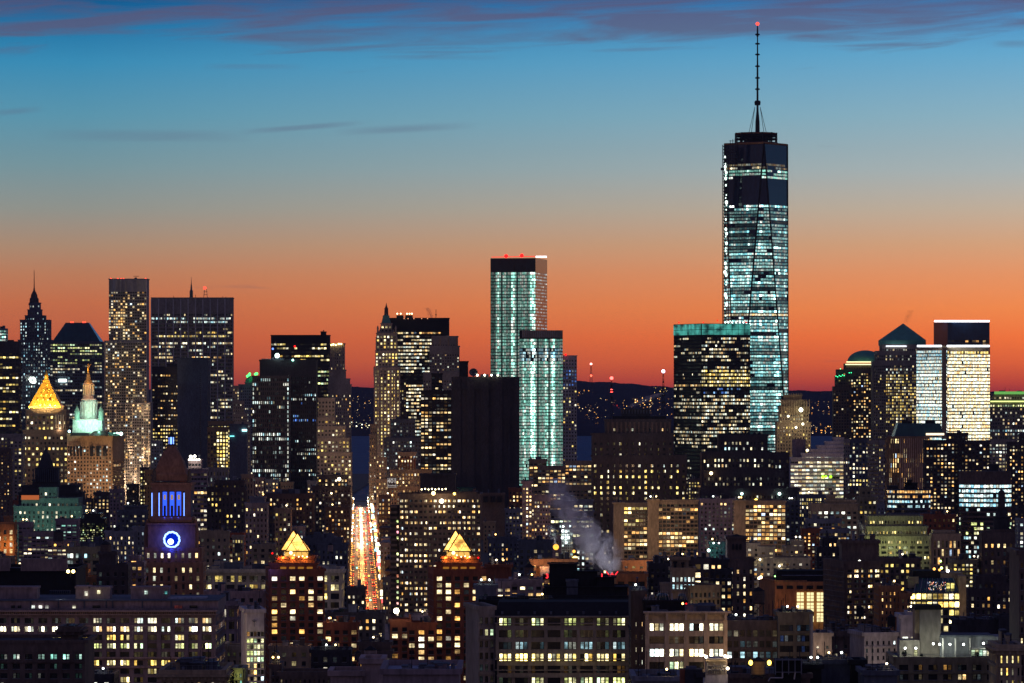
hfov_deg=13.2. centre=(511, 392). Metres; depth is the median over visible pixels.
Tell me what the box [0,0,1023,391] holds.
sky
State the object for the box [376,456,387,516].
office building
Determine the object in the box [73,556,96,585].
loft building
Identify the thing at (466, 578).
other windows
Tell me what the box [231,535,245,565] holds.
loft building
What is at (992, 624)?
loft building
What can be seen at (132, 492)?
block
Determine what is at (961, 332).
office tower
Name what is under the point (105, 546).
water tank
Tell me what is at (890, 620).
water tank
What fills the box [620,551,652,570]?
loft building
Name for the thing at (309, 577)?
other windows
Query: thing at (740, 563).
office building
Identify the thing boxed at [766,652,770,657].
window
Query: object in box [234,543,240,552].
water tank
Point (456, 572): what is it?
apartment tower
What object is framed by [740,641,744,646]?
window
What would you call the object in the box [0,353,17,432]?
other windows
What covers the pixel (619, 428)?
other windows
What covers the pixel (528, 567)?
water tank
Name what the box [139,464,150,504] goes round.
block
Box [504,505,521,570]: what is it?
apartment block
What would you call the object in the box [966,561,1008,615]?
office building
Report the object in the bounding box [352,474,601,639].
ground
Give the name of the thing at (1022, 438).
other windows
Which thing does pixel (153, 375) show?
other windows
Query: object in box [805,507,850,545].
glass building
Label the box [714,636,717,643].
window
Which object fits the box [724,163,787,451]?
other windows
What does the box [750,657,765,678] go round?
water tank
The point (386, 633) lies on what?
pavement
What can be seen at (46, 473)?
court tower
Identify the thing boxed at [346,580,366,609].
loft building
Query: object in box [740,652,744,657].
window
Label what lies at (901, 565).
loft building
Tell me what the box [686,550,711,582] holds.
loft building
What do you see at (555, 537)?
block
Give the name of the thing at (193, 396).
windowless tower
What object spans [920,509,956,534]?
office building
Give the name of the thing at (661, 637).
window
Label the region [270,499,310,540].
other windows
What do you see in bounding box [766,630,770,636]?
window
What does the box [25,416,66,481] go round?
other windows
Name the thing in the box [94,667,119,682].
block
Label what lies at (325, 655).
block
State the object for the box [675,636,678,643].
window
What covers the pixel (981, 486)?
other windows
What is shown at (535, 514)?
apartment block
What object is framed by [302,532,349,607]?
office building
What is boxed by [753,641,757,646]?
window
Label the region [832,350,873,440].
office tower
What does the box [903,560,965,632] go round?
office building
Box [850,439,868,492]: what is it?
office tower
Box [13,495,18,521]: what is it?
block
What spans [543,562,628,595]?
plant building
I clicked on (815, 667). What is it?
plant building
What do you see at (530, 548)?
office building
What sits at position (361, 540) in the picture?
lights
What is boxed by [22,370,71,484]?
courthouse tower
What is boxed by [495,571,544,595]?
loft building
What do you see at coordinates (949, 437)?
other windows
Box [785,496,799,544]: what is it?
office building
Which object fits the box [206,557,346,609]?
loft building
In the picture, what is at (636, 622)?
office building
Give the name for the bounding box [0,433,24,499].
office building
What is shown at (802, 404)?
other windows
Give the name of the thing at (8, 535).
civic building
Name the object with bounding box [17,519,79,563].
loft building
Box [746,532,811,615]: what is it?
loft building
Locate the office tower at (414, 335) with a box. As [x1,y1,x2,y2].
[390,313,449,436]
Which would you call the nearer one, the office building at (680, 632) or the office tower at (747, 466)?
the office building at (680, 632)
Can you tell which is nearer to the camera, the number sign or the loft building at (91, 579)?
the loft building at (91, 579)
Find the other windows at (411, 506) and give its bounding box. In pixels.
[400,500,479,616]
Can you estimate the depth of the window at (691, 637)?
1199.96 m
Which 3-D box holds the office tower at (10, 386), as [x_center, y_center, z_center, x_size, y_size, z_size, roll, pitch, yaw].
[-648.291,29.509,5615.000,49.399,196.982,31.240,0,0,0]
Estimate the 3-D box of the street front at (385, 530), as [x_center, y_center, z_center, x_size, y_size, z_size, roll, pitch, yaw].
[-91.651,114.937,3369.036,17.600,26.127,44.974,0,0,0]
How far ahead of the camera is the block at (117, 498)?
4099.50 m
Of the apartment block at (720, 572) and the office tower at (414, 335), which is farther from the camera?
the office tower at (414, 335)
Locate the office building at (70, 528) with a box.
[54,511,80,545]
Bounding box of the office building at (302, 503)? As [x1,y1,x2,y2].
[265,489,314,542]
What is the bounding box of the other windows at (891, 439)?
[891,439,920,481]
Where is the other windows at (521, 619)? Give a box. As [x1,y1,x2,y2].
[499,618,624,682]
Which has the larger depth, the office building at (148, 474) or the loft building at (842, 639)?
the office building at (148, 474)
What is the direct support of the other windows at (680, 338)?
in the glass tower at (711, 381)
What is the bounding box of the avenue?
[349,502,379,609]
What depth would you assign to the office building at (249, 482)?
3199.50 m
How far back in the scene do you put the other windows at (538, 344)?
4960.38 m
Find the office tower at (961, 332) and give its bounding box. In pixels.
[934,320,989,345]
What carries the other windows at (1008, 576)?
in the office building at (985, 592)
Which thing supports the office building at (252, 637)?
on the ground
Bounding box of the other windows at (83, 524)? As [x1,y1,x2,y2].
[80,524,103,540]
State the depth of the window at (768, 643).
1249.90 m
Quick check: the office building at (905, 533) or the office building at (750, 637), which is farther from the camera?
the office building at (905, 533)
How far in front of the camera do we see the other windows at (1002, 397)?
4850.20 m
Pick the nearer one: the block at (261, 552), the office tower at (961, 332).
the block at (261, 552)
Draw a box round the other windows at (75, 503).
[15,503,76,517]
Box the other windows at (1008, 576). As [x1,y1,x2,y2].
[972,576,1008,613]
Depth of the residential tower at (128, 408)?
4892.47 m
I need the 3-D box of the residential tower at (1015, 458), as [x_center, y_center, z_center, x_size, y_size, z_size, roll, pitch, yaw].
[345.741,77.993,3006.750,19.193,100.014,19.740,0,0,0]
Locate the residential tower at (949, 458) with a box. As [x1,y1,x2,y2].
[923,430,990,532]
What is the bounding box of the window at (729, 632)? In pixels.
[727,630,731,636]
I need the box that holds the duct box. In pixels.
[680,666,704,682]
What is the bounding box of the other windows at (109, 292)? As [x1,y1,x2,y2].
[103,292,149,503]
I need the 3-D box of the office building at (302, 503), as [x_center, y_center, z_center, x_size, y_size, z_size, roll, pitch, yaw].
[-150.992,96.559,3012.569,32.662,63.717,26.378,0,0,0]
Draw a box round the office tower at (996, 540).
[978,489,1014,573]
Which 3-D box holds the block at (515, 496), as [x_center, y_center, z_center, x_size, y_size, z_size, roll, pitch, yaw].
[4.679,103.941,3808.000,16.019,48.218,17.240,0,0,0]
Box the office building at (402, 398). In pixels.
[400,379,406,418]
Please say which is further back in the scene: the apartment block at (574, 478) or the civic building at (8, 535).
the apartment block at (574, 478)
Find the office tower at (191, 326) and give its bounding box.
[151,279,233,420]
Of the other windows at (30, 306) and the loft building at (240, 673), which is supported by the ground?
the loft building at (240, 673)
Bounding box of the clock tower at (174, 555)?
[143,430,206,594]
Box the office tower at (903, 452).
[885,419,943,513]
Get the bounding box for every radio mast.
[610,376,613,418]
[661,370,665,415]
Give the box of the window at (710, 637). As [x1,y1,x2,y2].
[709,636,712,643]
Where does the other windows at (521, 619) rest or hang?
in the office building at (562, 640)
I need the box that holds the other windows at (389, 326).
[376,326,398,443]
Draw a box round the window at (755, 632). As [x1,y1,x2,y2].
[753,630,757,636]
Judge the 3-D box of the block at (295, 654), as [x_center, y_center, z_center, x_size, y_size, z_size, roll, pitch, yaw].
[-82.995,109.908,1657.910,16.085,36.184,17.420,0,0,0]
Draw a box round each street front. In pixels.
[379,526,390,540]
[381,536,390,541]
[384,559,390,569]
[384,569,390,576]
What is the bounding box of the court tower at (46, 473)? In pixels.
[18,446,85,504]
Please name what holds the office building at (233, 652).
on the ground
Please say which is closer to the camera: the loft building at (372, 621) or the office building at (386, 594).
the loft building at (372, 621)
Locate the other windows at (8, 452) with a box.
[2,452,8,514]
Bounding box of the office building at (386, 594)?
[382,577,390,623]
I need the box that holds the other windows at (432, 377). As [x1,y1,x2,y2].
[421,377,450,472]
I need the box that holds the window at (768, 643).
[766,641,770,646]
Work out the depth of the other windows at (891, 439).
3400.07 m
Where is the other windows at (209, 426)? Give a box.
[208,426,227,466]
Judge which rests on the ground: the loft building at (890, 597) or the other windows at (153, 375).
the loft building at (890, 597)
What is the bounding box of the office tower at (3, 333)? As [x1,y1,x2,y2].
[0,326,7,340]
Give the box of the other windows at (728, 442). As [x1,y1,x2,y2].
[702,442,790,497]
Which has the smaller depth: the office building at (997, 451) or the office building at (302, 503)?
the office building at (302, 503)
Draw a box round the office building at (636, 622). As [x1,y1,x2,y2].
[628,577,647,682]
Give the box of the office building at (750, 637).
[727,601,776,666]
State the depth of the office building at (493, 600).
1310.56 m
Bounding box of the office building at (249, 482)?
[241,474,254,501]
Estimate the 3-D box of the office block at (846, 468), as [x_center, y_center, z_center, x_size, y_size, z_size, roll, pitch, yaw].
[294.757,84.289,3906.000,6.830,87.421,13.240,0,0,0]
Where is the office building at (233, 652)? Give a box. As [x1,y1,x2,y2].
[225,641,240,664]
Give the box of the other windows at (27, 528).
[19,528,65,558]
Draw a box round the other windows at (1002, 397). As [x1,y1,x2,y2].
[990,397,1023,438]
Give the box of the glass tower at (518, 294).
[490,254,546,376]
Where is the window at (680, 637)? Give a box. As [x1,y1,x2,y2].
[679,636,682,643]
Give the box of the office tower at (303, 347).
[270,330,330,397]
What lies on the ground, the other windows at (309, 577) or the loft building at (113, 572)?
the loft building at (113, 572)
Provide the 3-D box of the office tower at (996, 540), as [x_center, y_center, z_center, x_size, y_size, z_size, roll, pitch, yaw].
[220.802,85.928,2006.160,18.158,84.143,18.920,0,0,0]
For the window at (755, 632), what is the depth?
1249.90 m
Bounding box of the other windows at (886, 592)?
[882,592,907,626]
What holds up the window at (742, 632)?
in the office building at (750, 637)
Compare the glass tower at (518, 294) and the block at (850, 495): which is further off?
the glass tower at (518, 294)
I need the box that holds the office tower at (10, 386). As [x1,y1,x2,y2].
[0,340,21,433]
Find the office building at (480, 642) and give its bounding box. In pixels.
[463,602,496,682]
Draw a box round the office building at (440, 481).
[419,473,456,490]
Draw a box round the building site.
[553,522,576,557]
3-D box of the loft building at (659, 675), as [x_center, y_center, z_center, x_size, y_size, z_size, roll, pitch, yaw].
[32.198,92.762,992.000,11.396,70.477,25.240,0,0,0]
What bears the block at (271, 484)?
on the ground
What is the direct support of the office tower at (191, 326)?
on the ground
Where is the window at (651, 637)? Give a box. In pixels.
[650,636,653,643]
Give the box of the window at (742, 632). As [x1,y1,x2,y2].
[740,630,744,636]
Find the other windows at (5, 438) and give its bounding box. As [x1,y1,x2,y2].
[2,438,20,496]
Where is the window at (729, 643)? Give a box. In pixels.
[727,641,731,646]
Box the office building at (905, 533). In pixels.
[861,514,928,568]
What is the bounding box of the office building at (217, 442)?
[207,421,234,466]
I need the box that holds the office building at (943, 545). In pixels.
[928,530,961,570]
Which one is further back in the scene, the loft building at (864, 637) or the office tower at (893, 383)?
the office tower at (893, 383)
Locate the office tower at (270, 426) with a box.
[252,376,290,494]
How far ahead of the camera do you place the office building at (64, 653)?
1147.08 m
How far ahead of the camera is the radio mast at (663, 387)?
3309.07 m
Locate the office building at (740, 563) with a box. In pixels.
[724,534,755,615]
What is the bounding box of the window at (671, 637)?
[670,636,673,643]
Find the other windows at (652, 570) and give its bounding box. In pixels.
[651,569,669,597]
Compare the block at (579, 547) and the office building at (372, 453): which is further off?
the office building at (372, 453)
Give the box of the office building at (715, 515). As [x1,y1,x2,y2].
[698,494,734,556]
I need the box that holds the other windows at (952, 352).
[922,350,989,439]
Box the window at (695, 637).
[694,636,697,643]
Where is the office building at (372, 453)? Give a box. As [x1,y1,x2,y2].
[369,424,377,510]
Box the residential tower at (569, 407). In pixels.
[563,354,576,464]
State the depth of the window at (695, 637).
1199.96 m
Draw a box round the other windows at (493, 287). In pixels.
[491,272,544,376]
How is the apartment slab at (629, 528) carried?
on the ground
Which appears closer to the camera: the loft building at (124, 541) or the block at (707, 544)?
the loft building at (124, 541)
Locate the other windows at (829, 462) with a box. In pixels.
[791,462,842,497]
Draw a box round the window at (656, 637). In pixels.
[655,636,658,643]
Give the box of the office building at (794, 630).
[773,594,813,661]
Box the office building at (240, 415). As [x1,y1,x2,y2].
[232,386,250,473]
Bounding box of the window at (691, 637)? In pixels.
[690,636,693,643]
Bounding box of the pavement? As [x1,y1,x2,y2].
[348,513,388,639]
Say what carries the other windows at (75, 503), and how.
in the civic block at (43, 507)
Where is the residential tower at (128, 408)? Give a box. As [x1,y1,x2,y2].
[102,277,153,504]
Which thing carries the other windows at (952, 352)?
in the office tower at (952, 388)
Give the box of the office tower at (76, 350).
[50,322,103,432]
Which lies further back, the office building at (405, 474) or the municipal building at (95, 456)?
the municipal building at (95, 456)
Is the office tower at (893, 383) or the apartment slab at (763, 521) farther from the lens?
the office tower at (893, 383)
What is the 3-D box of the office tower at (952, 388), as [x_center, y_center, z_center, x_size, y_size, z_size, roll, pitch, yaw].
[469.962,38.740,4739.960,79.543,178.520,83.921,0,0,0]
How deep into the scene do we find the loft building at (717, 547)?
2099.50 m
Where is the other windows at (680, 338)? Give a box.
[674,338,749,475]
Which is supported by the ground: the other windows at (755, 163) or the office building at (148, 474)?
the office building at (148, 474)
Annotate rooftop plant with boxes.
[703,654,728,682]
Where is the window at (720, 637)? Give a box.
[719,636,722,643]
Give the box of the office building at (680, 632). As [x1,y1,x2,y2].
[642,591,731,671]
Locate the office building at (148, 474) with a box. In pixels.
[144,469,152,519]
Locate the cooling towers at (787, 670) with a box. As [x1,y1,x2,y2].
[768,658,801,682]
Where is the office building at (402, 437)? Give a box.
[383,416,420,478]
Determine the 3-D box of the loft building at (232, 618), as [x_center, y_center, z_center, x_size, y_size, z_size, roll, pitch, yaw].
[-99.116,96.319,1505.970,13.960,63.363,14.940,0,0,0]
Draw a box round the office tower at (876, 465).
[867,440,884,503]
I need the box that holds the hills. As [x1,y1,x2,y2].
[149,381,993,435]
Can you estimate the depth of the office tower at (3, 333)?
6299.93 m
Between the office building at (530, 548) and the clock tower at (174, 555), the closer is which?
the clock tower at (174, 555)
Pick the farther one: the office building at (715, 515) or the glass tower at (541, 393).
the glass tower at (541, 393)
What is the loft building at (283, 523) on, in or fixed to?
on the ground
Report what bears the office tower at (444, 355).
on the ground
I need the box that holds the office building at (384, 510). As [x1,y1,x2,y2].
[378,493,391,538]
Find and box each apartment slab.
[612,497,646,583]
[646,493,698,558]
[732,496,785,555]
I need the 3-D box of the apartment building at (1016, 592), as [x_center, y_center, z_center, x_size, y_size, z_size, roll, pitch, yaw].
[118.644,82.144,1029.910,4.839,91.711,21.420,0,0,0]
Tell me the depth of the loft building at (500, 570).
1550.00 m
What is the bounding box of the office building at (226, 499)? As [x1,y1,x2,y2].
[206,473,246,531]
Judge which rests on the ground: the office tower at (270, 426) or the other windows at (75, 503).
the office tower at (270, 426)
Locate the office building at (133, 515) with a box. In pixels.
[116,501,147,529]
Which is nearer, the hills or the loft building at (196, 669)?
the loft building at (196, 669)
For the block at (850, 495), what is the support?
on the ground
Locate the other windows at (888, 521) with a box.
[881,521,926,568]
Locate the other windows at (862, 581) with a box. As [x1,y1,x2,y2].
[848,570,878,623]
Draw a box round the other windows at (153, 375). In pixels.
[153,375,174,451]
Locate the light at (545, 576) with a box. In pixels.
[543,574,548,579]
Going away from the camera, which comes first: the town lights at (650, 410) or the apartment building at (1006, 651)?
the apartment building at (1006, 651)
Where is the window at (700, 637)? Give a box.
[699,636,702,643]
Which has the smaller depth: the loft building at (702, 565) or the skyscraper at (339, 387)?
the loft building at (702, 565)
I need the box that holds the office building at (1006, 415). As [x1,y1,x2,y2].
[990,389,1023,441]
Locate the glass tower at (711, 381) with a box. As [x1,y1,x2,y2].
[673,320,749,498]
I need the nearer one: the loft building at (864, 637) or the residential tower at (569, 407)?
the loft building at (864, 637)
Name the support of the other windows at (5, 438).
in the office building at (15, 442)
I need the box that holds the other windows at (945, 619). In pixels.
[941,618,947,630]
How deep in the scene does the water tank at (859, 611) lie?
1438.95 m
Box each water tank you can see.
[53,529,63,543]
[100,541,111,551]
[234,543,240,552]
[328,543,332,553]
[354,651,360,661]
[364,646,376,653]
[524,563,533,576]
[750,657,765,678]
[752,587,764,613]
[856,605,863,619]
[887,614,894,629]
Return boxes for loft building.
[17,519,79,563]
[64,540,99,574]
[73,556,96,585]
[95,551,130,594]
[104,522,144,562]
[124,548,146,585]
[155,646,233,682]
[199,520,229,565]
[203,582,265,682]
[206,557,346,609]
[221,583,241,642]
[221,665,248,682]
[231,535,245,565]
[244,492,269,565]
[269,641,329,682]
[274,504,292,554]
[325,604,385,639]
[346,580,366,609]
[357,625,393,665]
[484,556,512,582]
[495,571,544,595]
[529,549,577,587]
[613,571,648,596]
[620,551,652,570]
[629,651,679,682]
[646,552,669,598]
[659,548,721,607]
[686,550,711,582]
[707,535,725,557]
[727,647,812,682]
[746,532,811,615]
[813,616,833,660]
[814,530,838,568]
[824,618,857,656]
[847,618,899,663]
[855,645,899,682]
[873,571,912,630]
[879,547,921,590]
[894,598,913,637]
[948,548,978,586]
[949,601,1008,633]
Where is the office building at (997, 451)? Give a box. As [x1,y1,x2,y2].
[990,440,1015,470]
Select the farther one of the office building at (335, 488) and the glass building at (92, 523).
the office building at (335, 488)
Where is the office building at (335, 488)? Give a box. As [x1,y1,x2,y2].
[312,470,351,554]
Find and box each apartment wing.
[322,615,360,665]
[388,608,437,659]
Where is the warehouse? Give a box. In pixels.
[0,559,86,594]
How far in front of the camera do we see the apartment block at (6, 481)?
3699.50 m
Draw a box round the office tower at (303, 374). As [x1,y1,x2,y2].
[259,353,317,492]
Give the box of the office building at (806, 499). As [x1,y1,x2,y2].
[797,488,825,535]
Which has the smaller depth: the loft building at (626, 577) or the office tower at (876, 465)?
the loft building at (626, 577)
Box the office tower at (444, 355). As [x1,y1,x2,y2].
[423,336,459,389]
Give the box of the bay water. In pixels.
[352,436,831,500]
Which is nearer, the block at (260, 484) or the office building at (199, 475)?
the office building at (199, 475)
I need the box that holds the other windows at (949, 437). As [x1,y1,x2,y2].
[927,437,988,523]
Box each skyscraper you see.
[18,277,52,433]
[327,343,351,451]
[373,303,400,456]
[721,22,788,451]
[775,393,810,456]
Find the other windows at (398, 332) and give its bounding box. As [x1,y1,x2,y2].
[398,332,445,435]
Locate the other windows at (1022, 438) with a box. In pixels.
[1010,438,1022,517]
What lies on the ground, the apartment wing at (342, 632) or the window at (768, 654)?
the apartment wing at (342, 632)
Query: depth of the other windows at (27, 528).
2300.04 m
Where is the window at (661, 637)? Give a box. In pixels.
[660,636,663,643]
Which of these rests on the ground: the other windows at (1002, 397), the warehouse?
the warehouse
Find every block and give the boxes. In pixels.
[0,448,12,521]
[0,551,15,563]
[13,487,85,563]
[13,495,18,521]
[69,480,82,490]
[80,535,103,545]
[85,494,93,512]
[93,490,109,526]
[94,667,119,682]
[109,484,124,529]
[126,481,139,504]
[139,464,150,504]
[230,523,245,565]
[251,536,276,562]
[254,475,265,495]
[265,476,279,495]
[268,637,311,682]
[280,478,293,488]
[292,519,305,537]
[307,477,316,492]
[309,639,352,667]
[327,654,386,682]
[380,638,462,682]
[390,487,481,616]
[404,608,427,619]
[483,520,495,551]
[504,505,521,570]
[508,485,521,507]
[521,454,591,508]
[521,476,551,538]
[547,530,560,557]
[573,539,586,568]
[601,538,612,574]
[661,549,683,560]
[687,475,699,498]
[705,535,725,556]
[710,554,733,615]
[782,529,804,555]
[789,437,843,498]
[800,523,820,568]
[843,439,849,492]
[843,489,858,502]
[877,502,884,513]
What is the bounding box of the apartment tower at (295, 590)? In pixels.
[265,530,325,682]
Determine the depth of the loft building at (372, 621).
1899.50 m
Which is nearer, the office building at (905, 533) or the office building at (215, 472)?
the office building at (905, 533)
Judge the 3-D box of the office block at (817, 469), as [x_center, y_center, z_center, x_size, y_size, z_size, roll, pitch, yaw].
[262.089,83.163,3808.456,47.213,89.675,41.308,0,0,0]
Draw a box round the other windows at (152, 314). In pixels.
[152,314,231,420]
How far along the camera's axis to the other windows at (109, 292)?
4889.44 m
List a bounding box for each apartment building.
[822,531,882,629]
[886,604,997,682]
[984,628,1023,682]
[1007,547,1023,682]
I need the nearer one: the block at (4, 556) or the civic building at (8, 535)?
the block at (4, 556)
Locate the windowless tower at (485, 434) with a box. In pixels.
[451,374,519,507]
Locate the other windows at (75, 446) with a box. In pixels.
[68,446,110,497]
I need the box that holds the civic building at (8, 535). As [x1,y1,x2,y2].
[0,515,17,563]
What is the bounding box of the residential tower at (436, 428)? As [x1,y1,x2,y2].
[420,372,450,472]
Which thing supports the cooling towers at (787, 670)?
on the ground
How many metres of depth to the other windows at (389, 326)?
4995.62 m
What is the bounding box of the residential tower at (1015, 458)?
[1006,434,1023,530]
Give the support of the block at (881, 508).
on the ground
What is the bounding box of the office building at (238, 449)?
[229,422,247,479]
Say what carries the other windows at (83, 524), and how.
in the glass building at (92, 523)
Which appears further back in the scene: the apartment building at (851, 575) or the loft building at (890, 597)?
the apartment building at (851, 575)
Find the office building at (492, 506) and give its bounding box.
[481,489,504,539]
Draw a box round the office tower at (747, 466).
[698,432,799,556]
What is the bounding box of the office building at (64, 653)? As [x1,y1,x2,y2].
[0,624,96,682]
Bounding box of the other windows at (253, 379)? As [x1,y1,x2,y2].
[253,379,287,480]
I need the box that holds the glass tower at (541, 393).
[519,330,562,484]
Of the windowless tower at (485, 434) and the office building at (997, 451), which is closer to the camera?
the windowless tower at (485, 434)
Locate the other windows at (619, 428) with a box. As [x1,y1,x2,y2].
[594,428,684,559]
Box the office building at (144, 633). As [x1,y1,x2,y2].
[0,585,225,682]
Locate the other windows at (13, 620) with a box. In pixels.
[1,618,210,681]
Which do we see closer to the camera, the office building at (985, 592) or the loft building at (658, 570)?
the loft building at (658, 570)
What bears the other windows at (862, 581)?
in the apartment building at (851, 575)
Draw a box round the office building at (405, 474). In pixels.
[387,451,432,504]
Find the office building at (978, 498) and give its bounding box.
[958,464,1010,573]
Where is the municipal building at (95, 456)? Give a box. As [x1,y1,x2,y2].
[67,365,123,497]
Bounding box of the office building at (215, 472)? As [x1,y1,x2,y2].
[206,463,229,486]
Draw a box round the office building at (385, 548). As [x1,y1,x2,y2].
[379,542,390,596]
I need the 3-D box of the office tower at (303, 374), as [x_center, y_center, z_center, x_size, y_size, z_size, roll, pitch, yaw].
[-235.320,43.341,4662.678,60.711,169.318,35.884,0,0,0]
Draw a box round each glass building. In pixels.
[79,506,106,540]
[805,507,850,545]
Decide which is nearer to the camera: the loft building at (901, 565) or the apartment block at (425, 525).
the loft building at (901, 565)
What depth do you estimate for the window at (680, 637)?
1199.96 m
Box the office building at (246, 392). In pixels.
[238,372,257,473]
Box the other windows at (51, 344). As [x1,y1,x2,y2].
[51,344,101,432]
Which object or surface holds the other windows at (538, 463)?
in the apartment block at (574, 478)
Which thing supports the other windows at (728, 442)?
in the office tower at (747, 466)
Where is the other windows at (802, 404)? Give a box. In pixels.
[778,404,809,456]
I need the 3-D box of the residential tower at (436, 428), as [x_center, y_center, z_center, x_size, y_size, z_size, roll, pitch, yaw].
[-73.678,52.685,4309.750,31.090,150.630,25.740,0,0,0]
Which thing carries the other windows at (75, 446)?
in the municipal building at (95, 456)
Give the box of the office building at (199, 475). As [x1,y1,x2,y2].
[187,455,208,545]
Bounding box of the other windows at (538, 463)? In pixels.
[530,463,590,506]
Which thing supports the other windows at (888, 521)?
in the office building at (905, 533)
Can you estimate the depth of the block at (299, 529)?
2849.50 m
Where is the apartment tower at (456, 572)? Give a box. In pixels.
[427,530,485,682]
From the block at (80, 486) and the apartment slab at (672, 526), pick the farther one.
the block at (80, 486)
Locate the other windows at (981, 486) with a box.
[959,485,1008,571]
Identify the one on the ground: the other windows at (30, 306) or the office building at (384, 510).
the office building at (384, 510)
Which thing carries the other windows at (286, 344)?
in the office tower at (303, 347)
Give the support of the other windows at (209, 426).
in the office building at (217, 442)
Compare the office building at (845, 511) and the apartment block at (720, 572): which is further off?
the office building at (845, 511)
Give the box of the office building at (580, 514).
[549,492,594,568]
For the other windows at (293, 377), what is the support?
in the office tower at (303, 374)
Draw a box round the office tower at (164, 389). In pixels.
[152,360,176,481]
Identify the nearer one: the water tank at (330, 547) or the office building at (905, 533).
the office building at (905, 533)
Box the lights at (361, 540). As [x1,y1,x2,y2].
[352,507,377,606]
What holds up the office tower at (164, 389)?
on the ground
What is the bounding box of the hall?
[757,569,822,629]
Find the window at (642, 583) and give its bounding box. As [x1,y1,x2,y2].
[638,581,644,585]
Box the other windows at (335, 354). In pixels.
[335,354,346,436]
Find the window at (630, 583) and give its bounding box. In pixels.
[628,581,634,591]
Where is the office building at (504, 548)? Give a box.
[487,531,518,576]
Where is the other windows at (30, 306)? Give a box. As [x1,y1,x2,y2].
[21,306,47,429]
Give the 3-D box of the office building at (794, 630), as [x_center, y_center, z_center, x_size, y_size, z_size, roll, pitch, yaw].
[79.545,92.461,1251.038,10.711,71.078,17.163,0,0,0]
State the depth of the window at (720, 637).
1199.96 m
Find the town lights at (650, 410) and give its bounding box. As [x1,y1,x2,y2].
[356,389,830,433]
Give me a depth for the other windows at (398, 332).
5600.30 m
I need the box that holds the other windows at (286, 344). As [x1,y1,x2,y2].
[271,344,328,395]
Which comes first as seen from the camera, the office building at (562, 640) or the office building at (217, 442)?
the office building at (562, 640)
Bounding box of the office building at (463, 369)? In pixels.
[459,361,477,376]
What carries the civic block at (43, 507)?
on the ground
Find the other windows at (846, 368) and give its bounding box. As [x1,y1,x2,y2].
[834,368,869,439]
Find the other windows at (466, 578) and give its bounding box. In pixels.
[437,576,477,672]
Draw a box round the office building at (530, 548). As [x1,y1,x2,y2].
[517,535,553,576]
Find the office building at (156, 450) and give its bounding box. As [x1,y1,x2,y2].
[151,440,163,481]
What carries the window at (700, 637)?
in the office building at (680, 632)
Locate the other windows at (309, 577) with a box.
[272,576,322,646]
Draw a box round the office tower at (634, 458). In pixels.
[590,409,687,564]
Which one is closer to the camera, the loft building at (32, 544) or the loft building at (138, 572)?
the loft building at (138, 572)
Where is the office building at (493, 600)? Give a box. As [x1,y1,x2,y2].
[479,581,628,682]
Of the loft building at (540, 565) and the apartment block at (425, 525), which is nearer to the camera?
the loft building at (540, 565)
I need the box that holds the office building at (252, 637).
[239,589,265,682]
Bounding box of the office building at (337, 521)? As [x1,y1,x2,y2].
[325,500,350,581]
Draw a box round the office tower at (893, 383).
[871,324,925,439]
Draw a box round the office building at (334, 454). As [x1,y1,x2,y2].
[318,398,352,484]
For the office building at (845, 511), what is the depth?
2594.57 m
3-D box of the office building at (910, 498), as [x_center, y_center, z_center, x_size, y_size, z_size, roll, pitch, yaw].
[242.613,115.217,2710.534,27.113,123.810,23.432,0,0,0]
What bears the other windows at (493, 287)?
in the glass tower at (518, 294)
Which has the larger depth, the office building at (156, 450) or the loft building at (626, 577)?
the office building at (156, 450)
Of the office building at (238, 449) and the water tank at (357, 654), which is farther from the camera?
the office building at (238, 449)
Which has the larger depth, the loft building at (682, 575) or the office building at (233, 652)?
the loft building at (682, 575)
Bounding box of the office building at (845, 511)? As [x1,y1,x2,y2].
[808,488,858,538]
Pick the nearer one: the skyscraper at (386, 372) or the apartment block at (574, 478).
the apartment block at (574, 478)
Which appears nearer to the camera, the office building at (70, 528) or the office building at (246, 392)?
the office building at (70, 528)
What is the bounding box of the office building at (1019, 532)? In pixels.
[1015,518,1023,546]
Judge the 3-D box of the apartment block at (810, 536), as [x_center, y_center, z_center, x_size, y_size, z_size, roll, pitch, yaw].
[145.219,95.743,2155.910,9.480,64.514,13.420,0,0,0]
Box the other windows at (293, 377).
[291,377,315,487]
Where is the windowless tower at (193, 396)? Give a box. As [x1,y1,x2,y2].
[177,358,210,481]
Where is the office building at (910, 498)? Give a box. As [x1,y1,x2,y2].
[887,479,930,514]
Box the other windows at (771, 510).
[750,509,784,555]
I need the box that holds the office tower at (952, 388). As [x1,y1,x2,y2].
[916,345,989,439]
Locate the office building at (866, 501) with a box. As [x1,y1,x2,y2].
[856,479,877,537]
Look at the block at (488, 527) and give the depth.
3549.50 m
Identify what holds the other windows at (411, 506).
in the apartment block at (425, 525)
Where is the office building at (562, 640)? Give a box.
[495,599,628,682]
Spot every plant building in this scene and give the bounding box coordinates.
[473,575,497,601]
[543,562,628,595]
[802,650,823,682]
[818,633,867,682]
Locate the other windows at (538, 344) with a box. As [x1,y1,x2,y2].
[519,339,562,484]
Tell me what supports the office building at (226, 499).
on the ground
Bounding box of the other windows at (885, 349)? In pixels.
[874,349,915,439]
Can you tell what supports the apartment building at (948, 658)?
on the ground
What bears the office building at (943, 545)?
on the ground

